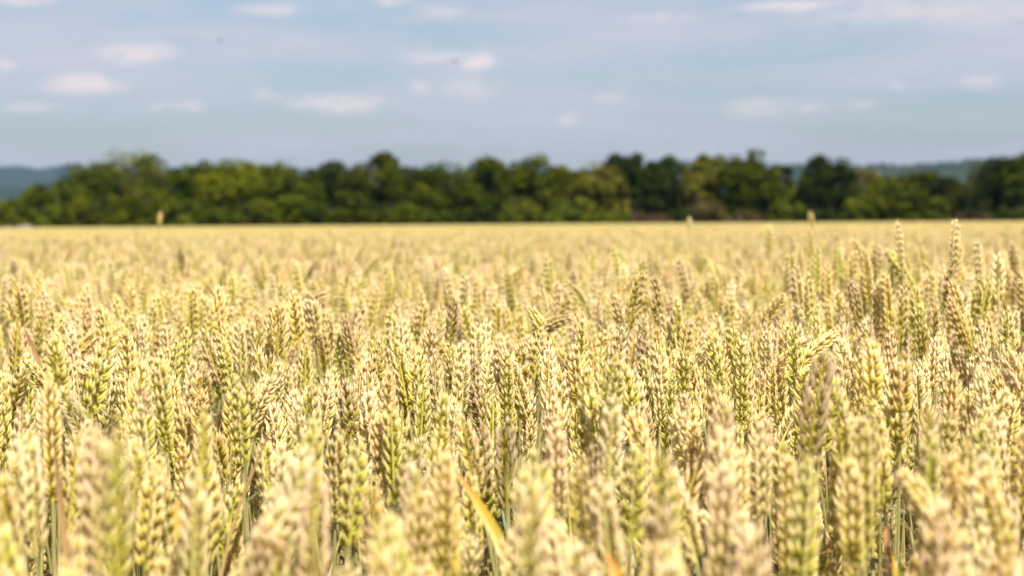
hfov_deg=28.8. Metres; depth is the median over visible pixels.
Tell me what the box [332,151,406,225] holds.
tree
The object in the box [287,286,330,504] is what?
wheat plant
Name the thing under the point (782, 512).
wheat plant
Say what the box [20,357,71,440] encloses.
wheat plant
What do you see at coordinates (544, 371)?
wheat plant
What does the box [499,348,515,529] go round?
wheat plant
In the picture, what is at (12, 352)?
wheat plant
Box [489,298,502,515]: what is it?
wheat plant
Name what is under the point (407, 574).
wheat plant
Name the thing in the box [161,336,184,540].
wheat plant
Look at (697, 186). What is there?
tree
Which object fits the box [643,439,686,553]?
wheat plant
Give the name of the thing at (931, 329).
wheat plant
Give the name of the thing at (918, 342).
wheat plant
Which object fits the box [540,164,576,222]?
tree
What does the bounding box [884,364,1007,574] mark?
wheat plant
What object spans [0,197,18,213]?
tree
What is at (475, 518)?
wheat plant
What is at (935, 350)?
wheat plant
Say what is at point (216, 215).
shrub
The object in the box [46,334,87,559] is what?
wheat plant
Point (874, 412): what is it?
wheat plant
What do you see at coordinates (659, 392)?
wheat plant
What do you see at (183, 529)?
wheat plant
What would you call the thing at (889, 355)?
wheat plant
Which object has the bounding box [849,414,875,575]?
wheat plant
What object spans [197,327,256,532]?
wheat plant
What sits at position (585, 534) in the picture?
wheat plant
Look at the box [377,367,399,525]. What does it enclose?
wheat plant
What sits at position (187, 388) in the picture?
wheat plant
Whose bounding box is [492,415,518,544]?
wheat plant
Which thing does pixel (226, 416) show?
wheat plant
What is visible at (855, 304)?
wheat plant
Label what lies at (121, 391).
wheat plant
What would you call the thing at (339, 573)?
wheat plant
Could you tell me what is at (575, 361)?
wheat plant
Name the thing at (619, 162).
tree
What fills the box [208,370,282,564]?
wheat plant
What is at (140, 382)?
wheat plant
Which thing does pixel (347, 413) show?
wheat plant
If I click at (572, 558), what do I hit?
wheat plant
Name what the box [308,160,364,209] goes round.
tree
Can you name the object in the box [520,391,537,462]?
wheat plant
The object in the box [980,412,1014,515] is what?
wheat plant
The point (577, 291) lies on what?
wheat plant
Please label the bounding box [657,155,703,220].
tree
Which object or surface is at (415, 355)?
wheat plant
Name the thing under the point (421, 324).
wheat plant
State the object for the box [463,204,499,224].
shrub
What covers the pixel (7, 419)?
wheat plant
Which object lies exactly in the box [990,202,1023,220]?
shrub
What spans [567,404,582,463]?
wheat plant
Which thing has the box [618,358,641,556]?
wheat plant
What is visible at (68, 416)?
wheat plant
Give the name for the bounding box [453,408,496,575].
wheat plant
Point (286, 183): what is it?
tree
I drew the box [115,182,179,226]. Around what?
shrub
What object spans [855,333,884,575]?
wheat plant
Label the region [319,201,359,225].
shrub
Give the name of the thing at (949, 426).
wheat plant
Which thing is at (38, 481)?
wheat plant
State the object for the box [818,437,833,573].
wheat plant
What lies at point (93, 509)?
wheat plant
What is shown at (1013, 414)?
wheat plant
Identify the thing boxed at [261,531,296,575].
wheat plant
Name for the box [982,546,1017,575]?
wheat plant
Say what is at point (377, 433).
wheat plant
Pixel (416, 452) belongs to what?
wheat plant
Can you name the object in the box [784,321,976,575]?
wheat plant
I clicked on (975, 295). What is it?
wheat plant
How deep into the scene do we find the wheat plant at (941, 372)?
1.98 m
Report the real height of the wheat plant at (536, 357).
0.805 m
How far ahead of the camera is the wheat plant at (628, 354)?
2.47 m
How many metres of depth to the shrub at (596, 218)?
346.57 m
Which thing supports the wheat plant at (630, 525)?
on the ground
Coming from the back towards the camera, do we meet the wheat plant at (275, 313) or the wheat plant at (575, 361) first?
the wheat plant at (275, 313)
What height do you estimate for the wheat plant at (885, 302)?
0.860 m
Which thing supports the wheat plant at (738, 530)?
on the ground
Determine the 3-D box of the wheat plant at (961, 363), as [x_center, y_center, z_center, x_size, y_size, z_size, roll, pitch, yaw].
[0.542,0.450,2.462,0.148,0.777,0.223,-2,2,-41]
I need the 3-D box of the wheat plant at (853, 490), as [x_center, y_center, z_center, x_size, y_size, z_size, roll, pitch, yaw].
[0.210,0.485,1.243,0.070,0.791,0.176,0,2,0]
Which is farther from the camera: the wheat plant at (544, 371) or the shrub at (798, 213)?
the shrub at (798, 213)
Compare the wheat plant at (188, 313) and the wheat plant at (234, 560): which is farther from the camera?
the wheat plant at (188, 313)
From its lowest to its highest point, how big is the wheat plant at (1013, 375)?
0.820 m
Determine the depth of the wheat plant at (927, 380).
2.03 m
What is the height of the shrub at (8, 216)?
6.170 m
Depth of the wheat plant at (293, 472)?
1.05 m
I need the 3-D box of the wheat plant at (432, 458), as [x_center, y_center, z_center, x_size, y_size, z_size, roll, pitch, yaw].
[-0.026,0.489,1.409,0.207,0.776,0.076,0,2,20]
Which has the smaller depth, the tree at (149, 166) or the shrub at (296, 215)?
the shrub at (296, 215)
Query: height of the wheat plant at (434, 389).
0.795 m
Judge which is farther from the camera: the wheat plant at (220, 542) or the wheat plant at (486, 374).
the wheat plant at (486, 374)
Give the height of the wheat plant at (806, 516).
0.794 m
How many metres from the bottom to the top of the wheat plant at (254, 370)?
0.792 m
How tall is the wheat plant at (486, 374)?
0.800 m
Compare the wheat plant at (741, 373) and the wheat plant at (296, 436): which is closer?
the wheat plant at (296, 436)
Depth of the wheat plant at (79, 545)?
0.95 m
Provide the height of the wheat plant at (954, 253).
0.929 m
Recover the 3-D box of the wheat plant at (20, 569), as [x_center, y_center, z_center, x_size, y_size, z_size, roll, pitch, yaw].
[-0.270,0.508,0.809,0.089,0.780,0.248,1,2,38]
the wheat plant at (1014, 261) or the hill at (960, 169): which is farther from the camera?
the hill at (960, 169)
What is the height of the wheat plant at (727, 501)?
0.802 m
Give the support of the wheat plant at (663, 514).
on the ground
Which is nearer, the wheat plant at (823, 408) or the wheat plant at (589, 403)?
the wheat plant at (823, 408)
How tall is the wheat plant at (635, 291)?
0.870 m
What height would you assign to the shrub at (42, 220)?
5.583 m
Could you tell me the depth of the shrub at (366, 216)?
347.32 m
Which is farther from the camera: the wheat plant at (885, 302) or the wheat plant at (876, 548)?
the wheat plant at (885, 302)
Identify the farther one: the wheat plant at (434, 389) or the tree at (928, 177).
the tree at (928, 177)
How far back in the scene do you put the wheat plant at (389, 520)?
0.98 m
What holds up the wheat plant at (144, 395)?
on the ground
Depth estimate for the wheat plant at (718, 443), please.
1.17 m
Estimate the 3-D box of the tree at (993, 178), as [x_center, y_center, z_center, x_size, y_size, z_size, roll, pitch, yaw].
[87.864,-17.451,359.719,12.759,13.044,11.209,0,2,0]
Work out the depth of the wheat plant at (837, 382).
1.50 m
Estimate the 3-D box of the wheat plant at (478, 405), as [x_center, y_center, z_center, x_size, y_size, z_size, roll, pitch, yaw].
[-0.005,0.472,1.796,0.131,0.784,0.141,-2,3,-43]
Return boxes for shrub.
[0,200,35,227]
[21,202,70,227]
[55,190,132,226]
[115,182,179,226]
[162,197,200,226]
[194,202,237,226]
[230,198,282,225]
[270,194,318,225]
[300,209,333,225]
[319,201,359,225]
[354,205,389,224]
[380,200,425,224]
[420,206,455,224]
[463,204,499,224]
[497,196,542,223]
[543,196,597,223]
[583,203,630,223]
[626,209,674,223]
[666,205,701,222]
[688,197,730,222]
[726,210,767,222]
[767,201,807,222]
[805,204,847,221]
[840,193,880,221]
[880,209,925,221]
[926,197,951,221]
[950,204,996,220]
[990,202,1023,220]
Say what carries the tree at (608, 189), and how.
on the ground
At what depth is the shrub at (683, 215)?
348.62 m
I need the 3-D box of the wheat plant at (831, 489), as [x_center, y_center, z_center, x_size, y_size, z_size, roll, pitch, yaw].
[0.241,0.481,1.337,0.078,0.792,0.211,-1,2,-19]
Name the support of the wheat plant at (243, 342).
on the ground
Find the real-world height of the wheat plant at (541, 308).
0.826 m
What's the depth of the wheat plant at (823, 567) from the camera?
1.52 m
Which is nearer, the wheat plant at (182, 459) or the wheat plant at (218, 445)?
the wheat plant at (182, 459)
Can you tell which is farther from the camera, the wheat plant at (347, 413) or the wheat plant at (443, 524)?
the wheat plant at (347, 413)
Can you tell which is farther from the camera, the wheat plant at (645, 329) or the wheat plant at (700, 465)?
the wheat plant at (645, 329)
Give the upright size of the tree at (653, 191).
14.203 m
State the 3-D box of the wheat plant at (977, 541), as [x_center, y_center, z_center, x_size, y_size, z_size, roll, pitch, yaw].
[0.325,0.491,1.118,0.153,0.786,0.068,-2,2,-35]
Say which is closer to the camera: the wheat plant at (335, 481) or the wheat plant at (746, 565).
the wheat plant at (746, 565)
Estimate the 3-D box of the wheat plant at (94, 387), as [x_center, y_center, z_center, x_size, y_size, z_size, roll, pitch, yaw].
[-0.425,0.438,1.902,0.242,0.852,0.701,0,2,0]
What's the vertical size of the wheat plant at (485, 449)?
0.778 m
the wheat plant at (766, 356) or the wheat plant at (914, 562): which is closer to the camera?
the wheat plant at (914, 562)
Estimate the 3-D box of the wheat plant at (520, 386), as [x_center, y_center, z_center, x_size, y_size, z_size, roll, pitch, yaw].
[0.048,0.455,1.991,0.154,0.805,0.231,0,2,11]
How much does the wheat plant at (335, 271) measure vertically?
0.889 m
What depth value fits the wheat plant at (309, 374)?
2.16 m
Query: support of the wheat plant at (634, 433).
on the ground
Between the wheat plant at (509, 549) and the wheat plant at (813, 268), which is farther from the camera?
the wheat plant at (813, 268)
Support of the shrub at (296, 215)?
on the ground
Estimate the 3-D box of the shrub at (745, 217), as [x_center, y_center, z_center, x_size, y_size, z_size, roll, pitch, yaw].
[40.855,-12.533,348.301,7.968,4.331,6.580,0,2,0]
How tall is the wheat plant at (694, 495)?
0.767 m
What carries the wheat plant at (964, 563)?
on the ground
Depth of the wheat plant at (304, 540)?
0.99 m
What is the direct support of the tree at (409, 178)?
on the ground
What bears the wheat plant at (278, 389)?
on the ground
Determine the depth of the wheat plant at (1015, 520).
1.17 m
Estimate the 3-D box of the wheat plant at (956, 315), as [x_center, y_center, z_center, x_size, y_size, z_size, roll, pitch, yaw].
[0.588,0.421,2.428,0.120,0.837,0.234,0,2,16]
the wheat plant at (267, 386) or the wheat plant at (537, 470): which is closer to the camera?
the wheat plant at (537, 470)
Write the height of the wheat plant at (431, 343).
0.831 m
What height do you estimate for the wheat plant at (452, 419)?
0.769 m
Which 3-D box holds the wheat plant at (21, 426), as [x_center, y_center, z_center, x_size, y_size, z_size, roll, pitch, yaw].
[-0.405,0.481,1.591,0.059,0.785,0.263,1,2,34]
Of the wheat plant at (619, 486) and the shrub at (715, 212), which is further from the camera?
the shrub at (715, 212)
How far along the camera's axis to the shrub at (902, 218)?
347.01 m
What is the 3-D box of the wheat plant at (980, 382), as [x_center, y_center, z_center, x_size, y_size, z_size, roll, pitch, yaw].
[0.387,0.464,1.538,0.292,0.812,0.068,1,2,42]
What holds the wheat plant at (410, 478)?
on the ground
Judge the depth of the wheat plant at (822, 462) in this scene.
1.57 m
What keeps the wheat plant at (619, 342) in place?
on the ground
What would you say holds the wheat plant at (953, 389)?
on the ground
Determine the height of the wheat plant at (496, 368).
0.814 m
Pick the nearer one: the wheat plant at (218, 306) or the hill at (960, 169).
the wheat plant at (218, 306)
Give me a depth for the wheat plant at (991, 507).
1.09 m
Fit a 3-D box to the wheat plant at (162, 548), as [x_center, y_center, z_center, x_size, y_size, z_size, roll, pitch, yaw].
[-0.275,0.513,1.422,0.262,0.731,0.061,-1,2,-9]
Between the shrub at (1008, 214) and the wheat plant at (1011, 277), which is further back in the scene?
the shrub at (1008, 214)
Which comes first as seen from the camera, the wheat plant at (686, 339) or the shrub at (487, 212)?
the wheat plant at (686, 339)
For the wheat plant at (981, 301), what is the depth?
2.54 m
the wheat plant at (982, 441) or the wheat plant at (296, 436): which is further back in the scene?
the wheat plant at (296, 436)
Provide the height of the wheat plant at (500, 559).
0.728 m
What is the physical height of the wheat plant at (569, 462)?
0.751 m
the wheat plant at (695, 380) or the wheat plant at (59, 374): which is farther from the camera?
the wheat plant at (695, 380)
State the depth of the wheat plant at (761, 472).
1.29 m
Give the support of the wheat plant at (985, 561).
on the ground
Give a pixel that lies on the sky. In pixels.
(575, 83)
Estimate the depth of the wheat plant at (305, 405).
1.60 m
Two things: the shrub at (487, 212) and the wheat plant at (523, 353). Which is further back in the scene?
the shrub at (487, 212)
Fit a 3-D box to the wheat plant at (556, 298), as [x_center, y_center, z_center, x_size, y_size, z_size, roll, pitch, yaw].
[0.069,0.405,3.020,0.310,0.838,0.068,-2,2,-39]
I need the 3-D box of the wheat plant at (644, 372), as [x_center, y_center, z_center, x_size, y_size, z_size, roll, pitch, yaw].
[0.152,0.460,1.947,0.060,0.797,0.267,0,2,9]
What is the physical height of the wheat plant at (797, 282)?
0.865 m
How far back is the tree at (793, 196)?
355.74 m
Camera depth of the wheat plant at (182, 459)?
1.53 m
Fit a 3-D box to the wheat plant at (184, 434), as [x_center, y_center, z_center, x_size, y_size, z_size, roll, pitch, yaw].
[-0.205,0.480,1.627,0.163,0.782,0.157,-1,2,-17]
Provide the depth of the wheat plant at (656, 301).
2.56 m
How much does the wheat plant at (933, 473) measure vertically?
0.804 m
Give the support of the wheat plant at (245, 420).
on the ground
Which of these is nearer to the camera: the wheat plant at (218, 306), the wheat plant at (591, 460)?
the wheat plant at (591, 460)
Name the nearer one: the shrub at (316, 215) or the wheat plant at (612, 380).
the wheat plant at (612, 380)
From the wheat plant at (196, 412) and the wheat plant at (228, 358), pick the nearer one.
the wheat plant at (196, 412)
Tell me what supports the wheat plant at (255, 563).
on the ground
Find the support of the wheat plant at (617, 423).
on the ground
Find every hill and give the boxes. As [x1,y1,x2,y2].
[0,164,681,193]
[0,184,48,211]
[719,157,1023,194]
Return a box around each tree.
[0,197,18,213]
[15,176,102,226]
[49,160,129,226]
[95,148,170,226]
[132,168,198,224]
[179,159,215,209]
[193,158,269,225]
[226,156,299,224]
[268,168,326,225]
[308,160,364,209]
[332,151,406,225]
[380,164,433,209]
[408,161,481,224]
[458,154,515,224]
[497,152,557,223]
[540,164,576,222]
[564,161,631,223]
[601,153,645,203]
[619,152,677,222]
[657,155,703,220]
[677,152,735,218]
[714,148,789,222]
[766,163,796,210]
[780,187,813,221]
[794,154,862,221]
[839,166,884,205]
[862,173,930,221]
[900,170,938,206]
[926,170,995,221]
[966,155,1021,213]
[1000,152,1023,213]
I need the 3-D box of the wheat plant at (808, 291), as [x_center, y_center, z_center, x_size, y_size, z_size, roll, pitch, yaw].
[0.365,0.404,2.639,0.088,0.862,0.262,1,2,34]
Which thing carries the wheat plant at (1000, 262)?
on the ground
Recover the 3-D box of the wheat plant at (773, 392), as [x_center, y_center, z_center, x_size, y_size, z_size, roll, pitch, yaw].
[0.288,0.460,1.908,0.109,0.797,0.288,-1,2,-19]
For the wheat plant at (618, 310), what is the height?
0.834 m
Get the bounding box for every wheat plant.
[0,282,42,479]
[0,368,30,468]
[0,374,11,472]
[0,465,24,575]
[0,516,21,575]
[3,430,37,575]
[6,561,29,575]
[8,404,35,469]
[9,322,35,426]
[14,428,50,575]
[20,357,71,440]
[25,320,121,575]
[32,303,48,352]
[38,375,62,575]
[44,368,135,575]
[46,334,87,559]
[53,420,120,575]
[53,436,69,575]
[57,385,120,543]
[58,520,92,575]
[61,420,88,543]
[66,328,135,549]
[69,356,198,545]
[96,420,138,575]
[97,352,118,428]
[117,323,137,394]
[120,443,149,575]
[122,361,150,503]
[130,400,157,575]
[133,465,168,575]
[134,384,155,555]
[144,536,190,575]
[145,355,174,548]
[145,460,176,575]
[157,212,162,267]
[159,505,175,568]
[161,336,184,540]
[173,398,278,575]
[173,440,193,542]
[174,410,279,575]
[178,323,195,550]
[184,285,200,355]
[189,342,267,538]
[189,369,214,459]
[189,406,216,575]
[196,460,224,575]
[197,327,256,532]
[203,300,288,387]
[204,305,216,370]
[204,453,225,575]
[206,418,233,556]
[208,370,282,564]
[211,282,238,574]
[212,482,230,575]
[214,331,255,527]
[220,473,245,557]
[221,386,347,561]
[225,528,246,575]
[229,378,252,550]
[230,490,311,575]
[232,320,247,435]
[237,477,249,535]
[237,510,278,575]
[240,376,258,555]
[252,434,278,513]
[260,481,279,527]
[260,554,295,575]
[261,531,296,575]
[263,398,288,462]
[270,436,291,513]
[272,358,333,528]
[272,437,320,559]
[276,456,309,570]
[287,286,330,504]
[290,400,312,568]
[293,411,325,533]
[295,459,335,575]
[296,341,312,407]
[298,367,339,567]
[300,380,321,575]
[302,291,333,520]
[313,325,339,563]
[323,338,387,575]
[323,342,427,529]
[324,428,347,575]
[328,243,365,314]
[331,315,412,528]
[332,372,362,575]
[336,564,354,575]
[338,435,374,563]
[339,312,357,372]
[358,384,378,540]
[358,479,385,575]
[362,516,404,575]
[363,530,392,575]
[365,538,396,575]
[368,410,395,509]
[368,496,414,575]
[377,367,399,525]
[381,402,402,542]
[382,271,393,313]
[383,299,429,439]
[386,437,425,520]
[387,335,499,570]
[388,403,411,520]
[397,459,427,554]
[400,453,431,559]
[400,565,434,575]
[404,483,436,575]
[405,316,492,573]
[410,380,438,572]
[418,319,442,435]
[423,437,443,552]
[424,474,442,575]
[428,351,442,445]
[428,386,451,471]
[429,443,510,575]
[437,501,464,575]
[441,296,460,409]
[443,338,467,482]
[443,398,460,455]
[453,355,485,569]
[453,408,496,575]
[459,270,469,433]
[460,523,485,575]
[461,467,483,572]
[466,378,505,536]
[467,280,561,458]
[468,319,483,552]
[470,419,496,575]
[473,534,488,575]
[478,347,502,411]
[480,434,500,575]
[485,393,503,575]
[486,342,586,563]
[488,342,518,553]
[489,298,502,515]
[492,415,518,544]
[495,535,512,575]
[498,348,573,544]
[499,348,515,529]
[499,519,526,575]
[502,458,550,571]
[503,268,528,376]
[504,269,651,480]
[509,471,556,575]
[512,341,625,573]
[513,312,574,348]
[515,443,556,572]
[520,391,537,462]
[529,323,547,390]
[536,286,549,322]
[537,509,578,575]
[538,414,569,560]
[539,346,558,461]
[540,381,563,537]
[543,253,554,315]
[554,394,736,575]
[555,380,575,552]
[555,529,602,575]
[559,451,578,565]
[562,278,602,328]
[566,456,595,575]
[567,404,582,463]
[571,314,589,535]
[572,363,598,480]
[580,386,641,575]
[582,441,604,547]
[584,471,625,575]
[595,349,628,568]
[595,392,624,565]
[597,325,627,448]
[602,442,624,557]
[609,290,628,364]
[617,330,637,506]
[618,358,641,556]
[618,439,649,575]
[619,309,675,501]
[621,408,661,498]
[624,541,634,575]
[629,370,648,441]
[633,497,649,575]
[635,315,681,530]
[636,354,653,436]
[638,495,682,574]
[639,521,678,575]
[639,547,692,575]
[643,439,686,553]
[647,272,666,332]
[651,348,671,465]
[651,532,691,575]
[657,462,703,575]
[661,371,678,496]
[667,403,704,575]
[669,389,692,488]
[670,302,683,348]
[670,454,706,555]
[673,342,691,569]
[674,317,695,440]
[678,372,844,503]
[683,417,702,575]
[686,327,730,575]
[686,327,843,552]
[687,217,691,256]
[687,353,707,574]
[689,448,708,575]
[696,509,718,542]
[699,351,774,550]
[699,380,874,575]
[703,419,739,566]
[704,456,744,575]
[710,274,719,315]
[722,321,739,372]
[725,504,759,575]
[732,338,749,437]
[732,514,776,575]
[733,441,753,542]
[734,423,745,462]
[745,417,774,552]
[751,400,794,518]
[756,292,790,329]
[758,328,777,575]
[765,359,786,568]
[770,434,792,528]
[770,472,786,566]
[776,453,798,575]
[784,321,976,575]
[787,453,821,575]
[789,264,804,316]
[792,363,911,540]
[794,393,830,548]
[795,340,843,468]
[801,272,816,327]
[808,211,813,240]
[810,245,821,305]
[817,537,835,575]
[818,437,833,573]
[826,380,853,559]
[827,420,852,575]
[830,469,849,562]
[833,354,854,421]
[835,454,896,575]
[847,279,863,331]
[849,350,870,431]
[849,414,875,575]
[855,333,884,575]
[860,247,875,310]
[864,396,893,526]
[864,420,885,575]
[868,278,939,439]
[874,393,917,575]
[875,480,896,542]
[875,512,883,571]
[878,270,894,343]
[884,327,896,530]
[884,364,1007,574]
[886,345,916,574]
[893,466,969,559]
[894,220,911,433]
[894,277,910,360]
[894,555,910,575]
[900,300,929,558]
[905,497,945,575]
[906,356,928,545]
[912,421,943,547]
[913,488,966,575]
[914,355,931,410]
[915,331,943,575]
[916,401,945,494]
[925,410,962,499]
[928,302,941,347]
[937,446,979,559]
[938,354,949,416]
[940,272,995,491]
[941,368,964,499]
[941,540,987,575]
[944,292,1015,490]
[945,512,972,575]
[947,220,960,354]
[949,429,982,530]
[954,344,1016,463]
[957,393,974,454]
[961,274,987,447]
[964,472,995,575]
[967,419,1003,496]
[968,458,1021,575]
[971,365,992,425]
[972,449,1005,574]
[973,543,1000,575]
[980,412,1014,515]
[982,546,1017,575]
[986,387,1011,457]
[991,250,1023,367]
[996,344,1023,424]
[998,486,1023,565]
[999,394,1023,500]
[1003,264,1013,310]
[1006,243,1021,278]
[1006,324,1023,543]
[1008,427,1023,558]
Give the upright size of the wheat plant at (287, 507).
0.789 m
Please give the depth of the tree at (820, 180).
351.45 m
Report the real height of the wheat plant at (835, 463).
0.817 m
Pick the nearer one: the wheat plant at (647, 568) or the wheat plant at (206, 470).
the wheat plant at (647, 568)
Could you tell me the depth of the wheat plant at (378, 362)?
2.07 m
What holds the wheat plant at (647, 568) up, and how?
on the ground
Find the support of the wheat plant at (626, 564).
on the ground
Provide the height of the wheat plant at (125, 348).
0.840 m
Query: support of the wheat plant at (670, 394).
on the ground
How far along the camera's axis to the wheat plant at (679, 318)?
2.47 m
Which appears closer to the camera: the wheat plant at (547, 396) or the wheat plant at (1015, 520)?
the wheat plant at (1015, 520)
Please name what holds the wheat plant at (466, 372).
on the ground
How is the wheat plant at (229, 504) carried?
on the ground
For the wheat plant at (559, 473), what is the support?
on the ground
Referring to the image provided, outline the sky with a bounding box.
[0,0,1023,170]
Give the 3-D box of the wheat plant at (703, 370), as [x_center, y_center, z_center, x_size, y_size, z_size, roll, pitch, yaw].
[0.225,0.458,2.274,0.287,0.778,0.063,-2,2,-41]
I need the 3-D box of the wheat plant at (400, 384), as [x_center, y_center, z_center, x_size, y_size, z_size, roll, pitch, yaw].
[-0.092,0.452,1.991,0.253,0.814,0.106,0,2,2]
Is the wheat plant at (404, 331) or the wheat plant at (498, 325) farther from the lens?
the wheat plant at (498, 325)
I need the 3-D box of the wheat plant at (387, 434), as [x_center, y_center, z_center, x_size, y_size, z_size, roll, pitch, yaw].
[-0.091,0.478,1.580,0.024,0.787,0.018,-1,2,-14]
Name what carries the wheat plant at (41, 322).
on the ground
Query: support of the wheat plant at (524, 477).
on the ground
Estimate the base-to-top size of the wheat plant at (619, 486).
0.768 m
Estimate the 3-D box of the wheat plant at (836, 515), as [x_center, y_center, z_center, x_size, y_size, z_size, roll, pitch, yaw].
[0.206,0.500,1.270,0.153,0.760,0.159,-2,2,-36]
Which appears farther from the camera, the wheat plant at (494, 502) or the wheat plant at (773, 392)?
the wheat plant at (773, 392)
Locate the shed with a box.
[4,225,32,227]
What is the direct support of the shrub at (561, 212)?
on the ground
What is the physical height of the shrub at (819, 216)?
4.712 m
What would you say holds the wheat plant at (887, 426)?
on the ground
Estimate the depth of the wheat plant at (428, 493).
1.28 m
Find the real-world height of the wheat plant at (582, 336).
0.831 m
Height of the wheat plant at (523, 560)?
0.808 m
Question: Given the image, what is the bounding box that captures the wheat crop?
[0,221,1023,242]
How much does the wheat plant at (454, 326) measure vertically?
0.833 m
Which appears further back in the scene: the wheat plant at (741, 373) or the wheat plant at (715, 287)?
the wheat plant at (715, 287)
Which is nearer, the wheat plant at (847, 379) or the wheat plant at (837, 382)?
the wheat plant at (837, 382)
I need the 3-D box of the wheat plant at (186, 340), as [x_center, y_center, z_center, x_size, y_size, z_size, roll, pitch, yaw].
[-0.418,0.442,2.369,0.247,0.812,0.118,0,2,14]
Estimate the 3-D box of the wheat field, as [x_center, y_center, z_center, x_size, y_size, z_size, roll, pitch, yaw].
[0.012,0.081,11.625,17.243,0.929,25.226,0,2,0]
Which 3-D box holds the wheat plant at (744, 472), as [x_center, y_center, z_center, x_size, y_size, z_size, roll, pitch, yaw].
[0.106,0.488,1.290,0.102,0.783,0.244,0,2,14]
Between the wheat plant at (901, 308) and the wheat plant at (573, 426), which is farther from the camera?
the wheat plant at (901, 308)
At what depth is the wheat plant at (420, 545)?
1.10 m
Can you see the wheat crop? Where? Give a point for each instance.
(480, 228)
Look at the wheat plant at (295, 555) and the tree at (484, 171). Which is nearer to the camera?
the wheat plant at (295, 555)
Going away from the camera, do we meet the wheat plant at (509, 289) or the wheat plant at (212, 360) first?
the wheat plant at (212, 360)
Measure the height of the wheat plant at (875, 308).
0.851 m
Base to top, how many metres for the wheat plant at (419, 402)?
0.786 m
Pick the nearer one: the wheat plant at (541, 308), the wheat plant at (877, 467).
the wheat plant at (877, 467)
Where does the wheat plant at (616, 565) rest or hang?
on the ground
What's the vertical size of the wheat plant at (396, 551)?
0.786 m
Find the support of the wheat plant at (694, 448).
on the ground
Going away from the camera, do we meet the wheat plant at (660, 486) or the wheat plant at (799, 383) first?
the wheat plant at (660, 486)
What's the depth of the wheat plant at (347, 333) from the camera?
2.40 m
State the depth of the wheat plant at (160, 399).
1.58 m
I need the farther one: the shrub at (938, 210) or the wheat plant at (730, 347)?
the shrub at (938, 210)
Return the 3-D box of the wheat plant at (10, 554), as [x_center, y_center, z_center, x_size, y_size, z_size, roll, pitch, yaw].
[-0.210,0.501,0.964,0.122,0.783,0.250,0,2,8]
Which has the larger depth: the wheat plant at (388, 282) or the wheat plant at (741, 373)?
the wheat plant at (388, 282)
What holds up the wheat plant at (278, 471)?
on the ground
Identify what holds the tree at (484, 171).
on the ground
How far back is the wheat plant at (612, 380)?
1.51 m
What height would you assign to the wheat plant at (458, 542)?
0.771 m
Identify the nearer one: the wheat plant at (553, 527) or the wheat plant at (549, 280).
the wheat plant at (553, 527)
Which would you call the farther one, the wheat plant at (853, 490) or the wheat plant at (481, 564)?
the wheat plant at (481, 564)
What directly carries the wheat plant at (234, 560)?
on the ground
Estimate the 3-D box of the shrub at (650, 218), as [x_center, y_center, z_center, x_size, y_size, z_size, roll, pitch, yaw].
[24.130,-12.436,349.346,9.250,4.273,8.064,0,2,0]
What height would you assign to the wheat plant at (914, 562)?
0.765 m
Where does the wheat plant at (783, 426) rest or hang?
on the ground
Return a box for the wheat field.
[0,223,1023,575]
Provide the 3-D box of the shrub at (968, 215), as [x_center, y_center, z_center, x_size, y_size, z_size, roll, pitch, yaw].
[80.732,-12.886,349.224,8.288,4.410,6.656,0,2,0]
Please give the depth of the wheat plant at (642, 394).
1.78 m
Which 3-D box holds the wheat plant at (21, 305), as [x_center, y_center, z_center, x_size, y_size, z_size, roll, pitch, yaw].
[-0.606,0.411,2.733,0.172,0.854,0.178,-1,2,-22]
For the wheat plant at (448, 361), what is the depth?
2.19 m
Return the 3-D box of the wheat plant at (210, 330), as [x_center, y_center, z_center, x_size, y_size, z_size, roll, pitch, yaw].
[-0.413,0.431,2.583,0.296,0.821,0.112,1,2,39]
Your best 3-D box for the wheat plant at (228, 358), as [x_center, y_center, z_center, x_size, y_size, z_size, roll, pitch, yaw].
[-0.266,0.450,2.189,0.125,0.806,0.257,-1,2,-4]
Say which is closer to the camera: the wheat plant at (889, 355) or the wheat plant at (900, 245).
the wheat plant at (889, 355)
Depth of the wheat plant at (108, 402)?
1.85 m
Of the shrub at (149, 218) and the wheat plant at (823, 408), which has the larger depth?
the shrub at (149, 218)
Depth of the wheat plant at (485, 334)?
2.46 m
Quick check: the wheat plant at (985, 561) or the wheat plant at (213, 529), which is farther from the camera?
the wheat plant at (213, 529)
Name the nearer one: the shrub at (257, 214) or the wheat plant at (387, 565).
the wheat plant at (387, 565)
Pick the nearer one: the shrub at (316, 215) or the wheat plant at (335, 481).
the wheat plant at (335, 481)
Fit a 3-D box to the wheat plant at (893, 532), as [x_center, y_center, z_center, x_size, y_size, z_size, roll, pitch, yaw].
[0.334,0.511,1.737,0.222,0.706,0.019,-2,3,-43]
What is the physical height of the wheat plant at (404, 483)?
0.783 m
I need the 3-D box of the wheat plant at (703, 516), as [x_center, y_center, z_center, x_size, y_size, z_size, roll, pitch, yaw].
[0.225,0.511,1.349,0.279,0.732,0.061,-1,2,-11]
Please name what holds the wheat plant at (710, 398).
on the ground
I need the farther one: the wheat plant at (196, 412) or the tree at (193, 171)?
the tree at (193, 171)
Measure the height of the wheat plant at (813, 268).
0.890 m
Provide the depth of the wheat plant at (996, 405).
1.49 m
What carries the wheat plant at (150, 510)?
on the ground
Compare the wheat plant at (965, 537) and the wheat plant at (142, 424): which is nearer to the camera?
the wheat plant at (965, 537)

